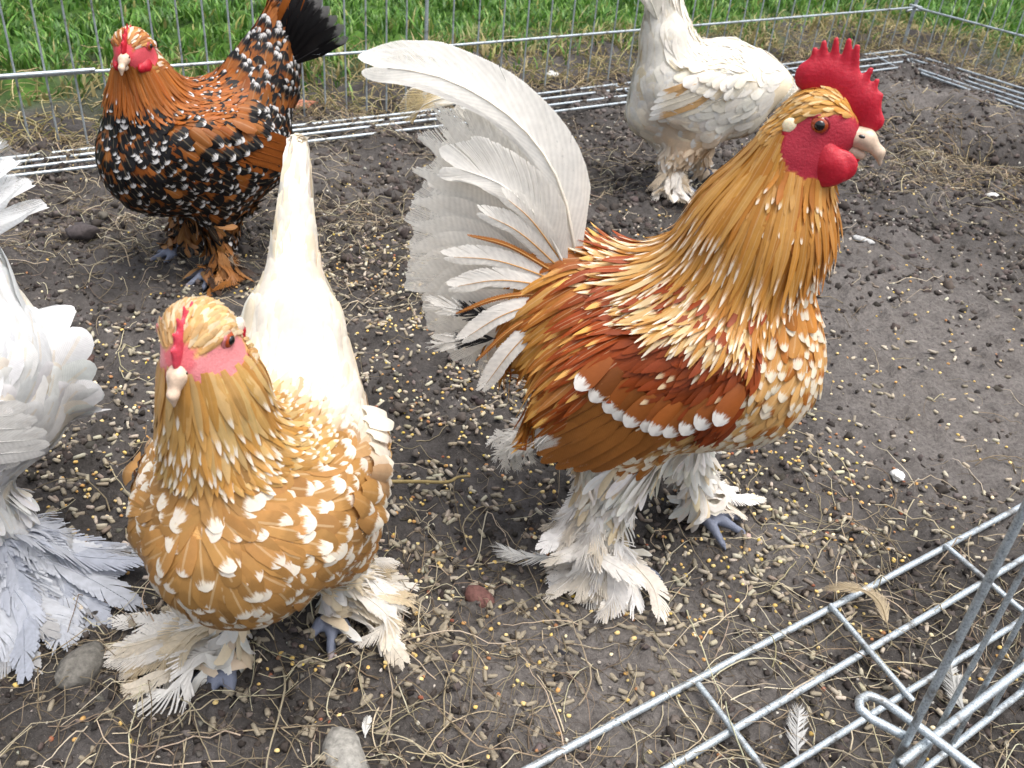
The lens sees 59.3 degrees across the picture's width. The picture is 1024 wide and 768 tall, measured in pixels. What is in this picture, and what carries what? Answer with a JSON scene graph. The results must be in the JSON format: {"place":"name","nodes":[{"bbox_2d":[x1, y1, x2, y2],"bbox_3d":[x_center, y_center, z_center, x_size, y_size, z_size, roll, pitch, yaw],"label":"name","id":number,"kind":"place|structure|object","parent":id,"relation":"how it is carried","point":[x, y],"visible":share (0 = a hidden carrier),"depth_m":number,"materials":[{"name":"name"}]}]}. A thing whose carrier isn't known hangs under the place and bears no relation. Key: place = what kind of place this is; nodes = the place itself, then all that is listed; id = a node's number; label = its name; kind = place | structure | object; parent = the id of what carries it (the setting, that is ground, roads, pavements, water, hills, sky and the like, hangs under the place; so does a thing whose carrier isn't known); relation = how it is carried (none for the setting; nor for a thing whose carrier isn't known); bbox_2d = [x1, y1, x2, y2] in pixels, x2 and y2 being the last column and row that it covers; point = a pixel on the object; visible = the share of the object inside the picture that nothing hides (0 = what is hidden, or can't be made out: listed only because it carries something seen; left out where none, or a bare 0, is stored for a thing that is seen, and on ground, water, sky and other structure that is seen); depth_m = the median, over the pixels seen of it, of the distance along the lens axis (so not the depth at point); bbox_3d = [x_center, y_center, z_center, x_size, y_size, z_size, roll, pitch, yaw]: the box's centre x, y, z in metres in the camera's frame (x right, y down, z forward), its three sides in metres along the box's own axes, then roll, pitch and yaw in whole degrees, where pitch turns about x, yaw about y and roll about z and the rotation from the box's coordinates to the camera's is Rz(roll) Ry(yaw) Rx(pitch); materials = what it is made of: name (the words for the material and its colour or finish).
{"place":"outdoors","nodes":[
{"label":"outdoors","id":0,"kind":"place"},
{"bbox_2d":[0,0,1023,767],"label":"ground","id":1,"kind":"structure","parent":0,"point":[930,436],"depth_m":0.82,"materials":[{"name":"soil"}]},
{"bbox_2d":[16,760,29,766],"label":"feed pellet","id":2,"kind":"object","parent":1,"relation":"on","point":[23,763],"visible":1,"depth_m":0.53},
{"bbox_2d":[47,699,54,710],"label":"feed pellet","id":3,"kind":"object","parent":1,"relation":"on","point":[51,705],"visible":1,"depth_m":0.56},
{"bbox_2d":[0,139,147,684],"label":"hen","id":4,"kind":"object","parent":1,"relation":"on","point":[50,389],"visible":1,"depth_m":0.60,"materials":[{"name":"white"}]},
{"bbox_2d":[54,640,106,689],"bbox_3d":[-0.279,0.183,0.583,0.028,0.022,0.035,5,33,0],"label":"stone","id":5,"kind":"object","parent":1,"relation":"on","point":[85,660],"visible":0.99,"depth_m":0.57,"materials":[{"name":"grey stone"}]},
{"bbox_2d":[65,222,99,240],"bbox_3d":[-0.531,-0.188,1.113,0.038,0.022,0.023,-21,41,-34],"label":"stone","id":6,"kind":"object","parent":1,"relation":"on","point":[81,231],"visible":1,"depth_m":1.10,"materials":[{"name":"grey stone"}]},
{"bbox_2d":[79,755,92,764],"bbox_3d":[-0.252,0.222,0.532,0.010,0.003,0.003,12,42,26],"label":"feed pellet","id":7,"kind":"object","parent":1,"relation":"on","point":[87,761],"visible":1,"depth_m":0.53},
{"bbox_2d":[87,354,94,362],"bbox_3d":[-0.431,-0.014,0.874,0.029,0.025,0.061,25,38,27],"label":"stone","id":8,"kind":"object","parent":1,"relation":"on","point":[91,357],"visible":0.03,"depth_m":0.89,"materials":[{"name":"stone"}]},
{"bbox_2d":[104,707,114,716],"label":"feed pellet","id":9,"kind":"object","parent":1,"relation":"on","point":[109,709],"visible":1,"depth_m":0.56},
{"bbox_2d":[128,619,136,627],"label":"feed pellet","id":10,"kind":"object","parent":1,"relation":"on","point":[131,623],"visible":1,"depth_m":0.60},
{"bbox_2d":[142,581,153,621],"bbox_3d":[-0.236,0.160,0.613,0.075,0.020,0.018,31,41,34],"label":"dry stalk","id":11,"kind":"object","parent":1,"relation":"on","point":[146,613],"visible":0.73,"depth_m":0.62,"materials":[{"name":"beige plant"}]},
{"bbox_2d":[210,716,216,728],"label":"feed pellet","id":12,"kind":"object","parent":1,"relation":"on","point":[212,719],"visible":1,"depth_m":0.55},
{"bbox_2d":[0,0,437,178],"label":"pen panel","id":13,"kind":"object","parent":1,"relation":"on","point":[43,73],"visible":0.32,"depth_m":1.37,"materials":[{"name":"metal"}]},
{"bbox_2d":[95,0,347,296],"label":"hen","id":14,"kind":"object","parent":1,"relation":"on","point":[191,158],"visible":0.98,"depth_m":0.96,"materials":[{"name":"brown"}]},
{"bbox_2d":[222,688,234,696],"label":"feed pellet","id":15,"kind":"object","parent":1,"relation":"on","point":[232,693],"visible":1,"depth_m":0.57},
{"bbox_2d":[236,693,248,703],"bbox_3d":[-0.170,0.198,0.568,0.010,0.003,0.003,23,59,28],"label":"feed pellet","id":16,"kind":"object","parent":1,"relation":"on","point":[238,695],"visible":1,"depth_m":0.57},
{"bbox_2d":[240,688,248,703],"bbox_3d":[-0.169,0.198,0.570,0.004,0.004,0.011,33,19,-11],"label":"feed pellet","id":17,"kind":"object","parent":1,"relation":"on","point":[245,692],"visible":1,"depth_m":0.57},
{"bbox_2d":[251,722,260,736],"bbox_3d":[-0.159,0.214,0.556,0.003,0.003,0.010,-6,37,-43],"label":"feed pellet","id":18,"kind":"object","parent":1,"relation":"on","point":[256,731],"visible":1,"depth_m":0.56},
{"bbox_2d":[102,133,425,718],"bbox_3d":[-0.145,0.043,0.554,0.183,0.313,0.233,24,38,27],"label":"hen","id":19,"kind":"object","parent":1,"relation":"on","point":[260,490],"visible":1,"depth_m":0.49,"materials":[{"name":"orange"}]},
{"bbox_2d":[260,637,269,641],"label":"feed pellet","id":20,"kind":"object","parent":1,"relation":"on","point":[264,639],"visible":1,"depth_m":0.60},
{"bbox_2d":[264,708,270,716],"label":"feed pellet","id":21,"kind":"object","parent":1,"relation":"on","point":[267,712],"visible":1,"depth_m":0.57},
{"bbox_2d":[266,670,285,767],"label":"dry stalk","id":22,"kind":"object","parent":1,"relation":"on","point":[283,695],"visible":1,"depth_m":0.56,"materials":[{"name":"beige plant"}]},
{"bbox_2d":[273,666,282,672],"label":"feed pellet","id":23,"kind":"object","parent":1,"relation":"on","point":[278,669],"visible":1,"depth_m":0.59},
{"bbox_2d":[297,658,308,668],"bbox_3d":[-0.138,0.184,0.592,0.009,0.003,0.003,-26,80,-45],"label":"feed pellet","id":24,"kind":"object","parent":1,"relation":"on","point":[300,664],"visible":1,"depth_m":0.59},
{"bbox_2d":[298,730,308,735],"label":"feed pellet","id":25,"kind":"object","parent":1,"relation":"on","point":[304,733],"visible":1,"depth_m":0.55},
{"bbox_2d":[296,99,317,109],"bbox_3d":[-0.368,-0.493,1.584,0.037,0.018,0.049,13,34,12],"label":"dead leaf","id":26,"kind":"object","parent":1,"relation":"on","point":[309,104],"visible":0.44,"depth_m":1.58,"materials":[{"name":"plant"}]},
{"bbox_2d":[306,612,310,624],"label":"feed pellet","id":27,"kind":"object","parent":1,"relation":"on","point":[307,619],"visible":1,"depth_m":0.63},
{"bbox_2d":[304,716,314,723],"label":"feed pellet","id":28,"kind":"object","parent":1,"relation":"on","point":[308,718],"visible":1,"depth_m":0.57},
{"bbox_2d":[307,698,313,710],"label":"feed pellet","id":29,"kind":"object","parent":1,"relation":"on","point":[311,706],"visible":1,"depth_m":0.57},
{"bbox_2d":[308,724,315,738],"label":"feed pellet","id":30,"kind":"object","parent":1,"relation":"on","point":[311,733],"visible":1,"depth_m":0.56},
{"bbox_2d":[314,659,325,666],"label":"feed pellet","id":31,"kind":"object","parent":1,"relation":"on","point":[319,663],"visible":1,"depth_m":0.60},
{"bbox_2d":[315,754,325,760],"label":"feed pellet","id":32,"kind":"object","parent":1,"relation":"on","point":[322,759],"visible":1,"depth_m":0.54},
{"bbox_2d":[326,691,339,699],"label":"feed pellet","id":33,"kind":"object","parent":1,"relation":"on","point":[335,697],"visible":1,"depth_m":0.58},
{"bbox_2d":[339,635,347,644],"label":"feed pellet","id":34,"kind":"object","parent":1,"relation":"on","point":[343,639],"visible":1,"depth_m":0.61},
{"bbox_2d":[322,726,369,767],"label":"stone","id":35,"kind":"object","parent":1,"relation":"on","point":[342,745],"visible":0.98,"depth_m":0.54,"materials":[{"name":"grey stone"}]},
{"bbox_2d":[350,647,359,655],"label":"feed pellet","id":36,"kind":"object","parent":1,"relation":"on","point":[356,651],"visible":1,"depth_m":0.61},
{"bbox_2d":[340,210,385,219],"bbox_3d":[-0.183,-0.232,1.251,0.117,0.010,0.009,7,33,2],"label":"dry stalk","id":37,"kind":"object","parent":1,"relation":"on","point":[361,214],"visible":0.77,"depth_m":1.25,"materials":[{"name":"beige plant"}]},
{"bbox_2d":[359,693,372,706],"bbox_3d":[-0.095,0.205,0.584,0.004,0.004,0.010,-13,18,49],"label":"feed pellet","id":38,"kind":"object","parent":1,"relation":"on","point":[369,696],"visible":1,"depth_m":0.58},
{"bbox_2d":[362,715,371,737],"bbox_3d":[-0.091,0.214,0.566,0.006,0.005,0.017,5,33,0],"label":"loose feather","id":39,"kind":"object","parent":1,"relation":"on","point":[365,728],"visible":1,"depth_m":0.56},
{"bbox_2d":[376,727,390,734],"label":"feed pellet","id":40,"kind":"object","parent":1,"relation":"on","point":[382,730],"visible":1,"depth_m":0.57},
{"bbox_2d":[393,689,401,698],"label":"feed pellet","id":41,"kind":"object","parent":1,"relation":"on","point":[396,693],"visible":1,"depth_m":0.59},
{"bbox_2d":[408,626,417,631],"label":"feed pellet","id":42,"kind":"object","parent":1,"relation":"on","point":[414,629],"visible":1,"depth_m":0.64},
{"bbox_2d":[396,541,457,563],"bbox_3d":[-0.072,0.132,0.702,0.081,0.012,0.004,-18,40,-31],"label":"dry stalk","id":43,"kind":"object","parent":1,"relation":"on","point":[423,554],"visible":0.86,"depth_m":0.71,"materials":[{"name":"beige plant"}]},
{"bbox_2d":[392,475,469,483],"bbox_3d":[-0.073,0.083,0.766,0.077,0.007,0.012,-1,34,-10],"label":"twig","id":44,"kind":"object","parent":1,"relation":"on","point":[431,481],"visible":0.88,"depth_m":0.76,"materials":[{"name":"brown wood"}]},
{"bbox_2d":[444,713,453,725],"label":"feed pellet","id":45,"kind":"object","parent":1,"relation":"on","point":[449,717],"visible":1,"depth_m":0.58},
{"bbox_2d":[450,675,463,686],"bbox_3d":[-0.036,0.196,0.595,0.004,0.003,0.011,-32,42,-32],"label":"feed pellet","id":46,"kind":"object","parent":1,"relation":"on","point":[452,677],"visible":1,"depth_m":0.59},
{"bbox_2d":[420,710,522,760],"bbox_3d":[-0.034,0.224,0.568,0.089,0.008,0.025,-16,39,-30],"label":"dry stalk","id":47,"kind":"object","parent":1,"relation":"on","point":[454,721],"visible":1,"depth_m":0.57,"materials":[{"name":"beige plant"}]},
{"bbox_2d":[465,585,494,607],"bbox_3d":[-0.024,0.160,0.669,0.017,0.016,0.025,-24,43,-37],"label":"stone","id":48,"kind":"object","parent":1,"relation":"on","point":[475,593],"visible":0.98,"depth_m":0.66,"materials":[{"name":"stone"}]},
{"bbox_2d":[479,731,486,740],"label":"feed pellet","id":49,"kind":"object","parent":1,"relation":"on","point":[483,736],"visible":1,"depth_m":0.57},
{"bbox_2d":[483,669,486,681],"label":"feed pellet","id":50,"kind":"object","parent":1,"relation":"on","point":[485,674],"visible":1,"depth_m":0.61},
{"bbox_2d":[484,691,494,700],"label":"feed pellet","id":51,"kind":"object","parent":1,"relation":"on","point":[489,695],"visible":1,"depth_m":0.60},
{"bbox_2d":[500,635,511,642],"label":"feed pellet","id":52,"kind":"object","parent":1,"relation":"on","point":[503,638],"visible":1,"depth_m":0.64},
{"bbox_2d":[0,0,1023,105],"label":"grass","id":53,"kind":"structure","parent":1,"relation":"on","point":[54,39],"depth_m":2.04,"materials":[{"name":"green plant"}]},
{"bbox_2d":[0,94,1023,767],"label":"straw","id":54,"kind":"object","parent":1,"relation":"on","point":[444,712],"visible":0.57,"depth_m":0.64,"materials":[{"name":"beige plant"}]},
{"bbox_2d":[0,0,1023,150],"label":"dry grass","id":55,"kind":"structure","parent":1,"relation":"on","point":[17,116],"depth_m":2.01,"materials":[{"name":"plant"}]},
{"bbox_2d":[0,39,1023,236],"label":"thatch","id":56,"kind":"object","parent":1,"relation":"on","point":[599,83],"visible":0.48,"depth_m":1.75,"materials":[{"name":"beige plant"}]},
{"bbox_2d":[0,50,1023,767],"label":"grit","id":57,"kind":"object","parent":1,"relation":"on","point":[540,460],"visible":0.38,"depth_m":0.89,"materials":[{"name":"grey stone"}]},
{"bbox_2d":[0,46,1023,767],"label":"soil crumbs","id":58,"kind":"object","parent":1,"relation":"on","point":[606,228],"visible":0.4,"depth_m":1.02,"materials":[{"name":"soil"}]},
{"bbox_2d":[0,97,1023,767],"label":"fine roots","id":59,"kind":"object","parent":1,"relation":"on","point":[348,725],"visible":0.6,"depth_m":0.65,"materials":[{"name":"beige plant"}]},
{"bbox_2d":[0,105,1023,767],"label":"feed pellets","id":60,"kind":"object","parent":1,"relation":"on","point":[651,531],"visible":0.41,"depth_m":0.77},
{"bbox_2d":[505,646,519,650],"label":"feed pellet","id":61,"kind":"object","parent":1,"relation":"on","point":[510,648],"visible":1,"depth_m":0.63},
{"bbox_2d":[12,47,1023,767],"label":"soil clods","id":62,"kind":"object","parent":1,"relation":"on","point":[462,417],"visible":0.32,"depth_m":1.12,"materials":[{"name":"brown soil"}]},
{"bbox_2d":[12,113,1023,767],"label":"grain","id":63,"kind":"object","parent":1,"relation":"on","point":[420,697],"visible":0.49,"depth_m":0.75},
{"bbox_2d":[490,542,552,565],"bbox_3d":[0.002,0.133,0.694,0.057,0.012,0.021,18,35,19],"label":"loose feather","id":64,"kind":"object","parent":1,"relation":"on","point":[515,553],"visible":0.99,"depth_m":0.69,"materials":[{"name":"white"}]},
{"bbox_2d":[518,630,525,640],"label":"feed pellet","id":65,"kind":"object","parent":1,"relation":"on","point":[522,633],"visible":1,"depth_m":0.64},
{"bbox_2d":[526,645,534,654],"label":"feed pellet","id":66,"kind":"object","parent":1,"relation":"on","point":[530,650],"visible":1,"depth_m":0.63},
{"bbox_2d":[525,700,536,706],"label":"feed pellet","id":67,"kind":"object","parent":1,"relation":"on","point":[530,703],"visible":1,"depth_m":0.60},
{"bbox_2d":[532,726,539,737],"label":"feed pellet","id":68,"kind":"object","parent":1,"relation":"on","point":[537,729],"visible":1,"depth_m":0.57},
{"bbox_2d":[547,681,555,686],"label":"feed pellet","id":69,"kind":"object","parent":1,"relation":"on","point":[552,684],"visible":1,"depth_m":0.61},
{"bbox_2d":[556,617,565,626],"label":"feed pellet","id":70,"kind":"object","parent":1,"relation":"on","point":[561,623],"visible":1,"depth_m":0.65},
{"bbox_2d":[536,593,591,705],"bbox_3d":[0.039,0.180,0.632,0.017,0.019,0.095,-6,35,-16],"label":"dry stalk","id":71,"kind":"object","parent":1,"relation":"on","point":[582,700],"visible":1,"depth_m":0.63,"materials":[{"name":"beige plant"}]},
{"bbox_2d":[561,698,574,706],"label":"feed pellet","id":72,"kind":"object","parent":1,"relation":"on","point":[569,701],"visible":1,"depth_m":0.60},
{"bbox_2d":[565,671,578,674],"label":"feed pellet","id":73,"kind":"object","parent":1,"relation":"on","point":[572,672],"visible":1,"depth_m":0.62},
{"bbox_2d":[577,620,581,630],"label":"feed pellet","id":74,"kind":"object","parent":1,"relation":"on","point":[579,627],"visible":1,"depth_m":0.65},
{"bbox_2d":[595,673,601,685],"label":"feed pellet","id":75,"kind":"object","parent":1,"relation":"on","point":[598,679],"visible":1,"depth_m":0.61},
{"bbox_2d":[609,673,617,682],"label":"feed pellet","id":76,"kind":"object","parent":1,"relation":"on","point":[613,677],"visible":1,"depth_m":0.62},
{"bbox_2d":[616,622,626,628],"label":"feed pellet","id":77,"kind":"object","parent":1,"relation":"on","point":[622,625],"visible":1,"depth_m":0.66},
{"bbox_2d":[358,37,885,624],"bbox_3d":[0.056,-0.049,0.634,0.325,0.407,0.200,13,34,12],"label":"rooster","id":78,"kind":"object","parent":1,"relation":"on","point":[686,347],"visible":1,"depth_m":0.56},
{"bbox_2d":[617,688,627,694],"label":"feed pellet","id":79,"kind":"object","parent":1,"relation":"on","point":[622,691],"visible":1,"depth_m":0.61},
{"bbox_2d":[626,625,636,629],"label":"feed pellet","id":80,"kind":"object","parent":1,"relation":"on","point":[629,627],"visible":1,"depth_m":0.66},
{"bbox_2d":[628,694,637,705],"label":"feed pellet","id":81,"kind":"object","parent":1,"relation":"on","point":[632,700],"visible":1,"depth_m":0.60},
{"bbox_2d":[631,672,644,677],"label":"feed pellet","id":82,"kind":"object","parent":1,"relation":"on","point":[640,674],"visible":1,"depth_m":0.62},
{"bbox_2d":[636,686,644,696],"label":"feed pellet","id":83,"kind":"object","parent":1,"relation":"on","point":[640,692],"visible":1,"depth_m":0.61},
{"bbox_2d":[653,634,663,647],"bbox_3d":[0.105,0.184,0.646,0.003,0.003,0.011,-46,58,-1],"label":"feed pellet","id":84,"kind":"object","parent":1,"relation":"on","point":[658,639],"visible":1,"depth_m":0.65},
{"bbox_2d":[656,633,667,636],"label":"feed pellet","id":85,"kind":"object","parent":1,"relation":"on","point":[661,634],"visible":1,"depth_m":0.65},
{"bbox_2d":[663,643,674,649],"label":"feed pellet","id":86,"kind":"object","parent":1,"relation":"on","point":[667,646],"visible":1,"depth_m":0.64},
{"bbox_2d":[426,0,916,128],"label":"pen panel","id":87,"kind":"object","parent":1,"relation":"on","point":[571,35],"visible":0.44,"depth_m":1.87,"materials":[{"name":"metal"}]},
{"bbox_2d":[668,669,680,677],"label":"feed pellet","id":88,"kind":"object","parent":1,"relation":"on","point":[677,674],"visible":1,"depth_m":0.62},
{"bbox_2d":[677,637,685,646],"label":"feed pellet","id":89,"kind":"object","parent":1,"relation":"on","point":[681,642],"visible":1,"depth_m":0.65},
{"bbox_2d":[686,687,697,691],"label":"feed pellet","id":90,"kind":"object","parent":1,"relation":"on","point":[690,689],"visible":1,"depth_m":0.61},
{"bbox_2d":[692,761,702,767],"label":"feed pellet","id":91,"kind":"object","parent":1,"relation":"on","point":[695,764],"visible":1,"depth_m":0.56},
{"bbox_2d":[624,0,798,203],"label":"hen","id":92,"kind":"object","parent":1,"relation":"on","point":[694,99],"visible":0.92,"depth_m":1.30,"materials":[{"name":"white"}]},
{"bbox_2d":[676,720,756,766],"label":"dry stalk","id":93,"kind":"object","parent":1,"relation":"on","point":[718,743],"visible":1,"depth_m":0.58,"materials":[{"name":"beige plant"}]},
{"bbox_2d":[522,499,1023,767],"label":"pen panel","id":94,"kind":"object","parent":1,"relation":"on","point":[903,757],"visible":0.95,"depth_m":0.58,"materials":[{"name":"metal"}]},
{"bbox_2d":[854,691,980,767],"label":"hook","id":95,"kind":"object","parent":94,"relation":"attached to","point":[862,698],"visible":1,"depth_m":0.51,"materials":[{"name":"metal"}]},
{"bbox_2d":[785,703,808,755],"bbox_3d":[0.185,0.225,0.588,0.016,0.010,0.047,14,34,14],"label":"loose feather","id":96,"kind":"object","parent":1,"relation":"on","point":[801,734],"visible":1,"depth_m":0.58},
{"bbox_2d":[810,691,821,695],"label":"feed pellet","id":97,"kind":"object","parent":1,"relation":"on","point":[816,693],"visible":1,"depth_m":0.62},
{"bbox_2d":[822,711,829,719],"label":"feed pellet","id":98,"kind":"object","parent":1,"relation":"on","point":[827,713],"visible":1,"depth_m":0.60},
{"bbox_2d":[823,581,889,627],"bbox_3d":[0.264,0.162,0.683,0.054,0.012,0.022,25,38,28],"label":"loose feather","id":99,"kind":"object","parent":1,"relation":"on","point":[883,610],"visible":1,"depth_m":0.68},
{"bbox_2d":[832,713,880,767],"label":"dry stalk","id":100,"kind":"object","parent":1,"relation":"on","point":[857,746],"visible":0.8,"depth_m":0.58,"materials":[{"name":"beige plant"}]},
{"bbox_2d":[853,235,874,243],"bbox_3d":[0.509,-0.208,1.302,0.034,0.009,0.010,22,36,24],"label":"dropping","id":101,"kind":"object","parent":1,"relation":"on","point":[858,238],"visible":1,"depth_m":1.30,"materials":[{"name":"white"}]},
{"bbox_2d":[863,723,873,730],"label":"feed pellet","id":102,"kind":"object","parent":1,"relation":"on","point":[867,727],"visible":0.83,"depth_m":0.60},
{"bbox_2d":[870,748,879,752],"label":"feed pellet","id":103,"kind":"object","parent":1,"relation":"on","point":[873,750],"visible":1,"depth_m":0.58},
{"bbox_2d":[889,469,904,481],"bbox_3d":[0.357,0.084,0.831,0.012,0.008,0.016,5,33,0],"label":"dropping","id":104,"kind":"object","parent":1,"relation":"on","point":[899,475],"visible":1,"depth_m":0.83,"materials":[{"name":"white"}]},
{"bbox_2d":[875,504,1006,583],"bbox_3d":[0.366,0.129,0.764,0.008,0.014,0.121,-22,42,-35],"label":"dry stalk","id":105,"kind":"object","parent":1,"relation":"on","point":[930,520],"visible":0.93,"depth_m":0.78,"materials":[{"name":"beige plant"}]},
{"bbox_2d":[943,665,963,708],"bbox_3d":[0.305,0.207,0.626,0.018,0.011,0.049,13,34,11],"label":"loose feather","id":106,"kind":"object","parent":1,"relation":"on","point":[955,679],"visible":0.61,"depth_m":0.62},
{"bbox_2d":[904,0,1023,109],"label":"pen panel","id":107,"kind":"object","parent":1,"relation":"on","point":[918,8],"visible":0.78,"depth_m":2.22,"materials":[{"name":"metal"}]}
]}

